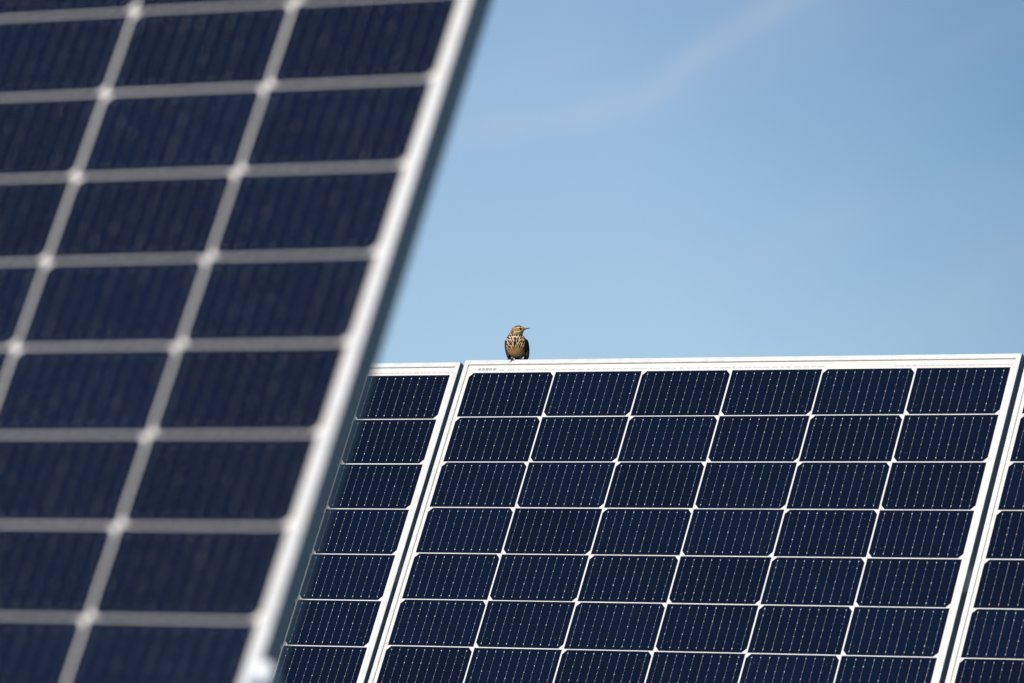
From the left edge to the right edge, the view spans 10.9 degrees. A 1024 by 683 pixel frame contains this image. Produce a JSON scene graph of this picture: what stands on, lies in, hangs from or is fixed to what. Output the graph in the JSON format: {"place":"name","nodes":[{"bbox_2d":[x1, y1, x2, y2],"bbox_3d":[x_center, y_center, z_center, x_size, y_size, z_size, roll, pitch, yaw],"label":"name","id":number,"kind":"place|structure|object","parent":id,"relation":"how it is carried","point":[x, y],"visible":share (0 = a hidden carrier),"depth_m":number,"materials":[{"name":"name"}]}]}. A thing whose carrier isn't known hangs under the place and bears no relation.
{"place":"outdoors","nodes":[
{"label":"outdoors","id":0,"kind":"place"},
{"bbox_2d":[378,0,1023,364],"label":"sky","id":1,"kind":"structure","parent":0,"point":[615,178],"materials":[{"name":"blue"}]},
{"bbox_3d":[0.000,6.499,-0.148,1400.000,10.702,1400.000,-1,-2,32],"label":"ground","id":2,"kind":"structure","parent":0,"visible":0},
{"bbox_3d":[-0.643,0.624,5.165,1.379,2.504,0.726,-1,-2,32],"label":"rack","id":3,"kind":"object","parent":2,"relation":"on","visible":0},
{"bbox_2d":[0,0,492,682],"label":"solar panel","id":4,"kind":"object","parent":3,"relation":"attached to","point":[212,212],"visible":1,"depth_m":4.83,"materials":[{"name":"glass"}]},
{"bbox_2d":[242,661,280,682],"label":"end clamp","id":5,"kind":"object","parent":3,"relation":"attached to","point":[262,672],"visible":1,"depth_m":4.56,"materials":[{"name":"silver metal"}]},
{"bbox_3d":[0.158,1.249,9.174,3.565,2.074,0.705,-1,-2,32],"label":"rack","id":6,"kind":"object","parent":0,"visible":0},
{"bbox_2d":[278,362,463,682],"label":"solar panel","id":7,"kind":"object","parent":6,"relation":"attached to","point":[342,616],"visible":0.2,"depth_m":9.66,"materials":[{"name":"glass"}]},
{"bbox_2d":[368,353,1023,682],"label":"solar panel","id":8,"kind":"object","parent":6,"relation":"attached to","point":[797,519],"visible":1,"depth_m":9.29,"materials":[{"name":"glass"}]},
{"bbox_2d":[505,325,529,359],"bbox_3d":[0.010,0.010,9.718,0.047,0.077,0.074,0,-1,0],"label":"bird","id":9,"kind":"object","parent":8,"relation":"on","point":[516,344],"visible":1,"depth_m":9.69},
{"bbox_2d":[945,370,1023,682],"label":"solar panel","id":10,"kind":"object","parent":6,"relation":"attached to","point":[988,645],"visible":1,"depth_m":8.91,"materials":[{"name":"glass"}]}
]}

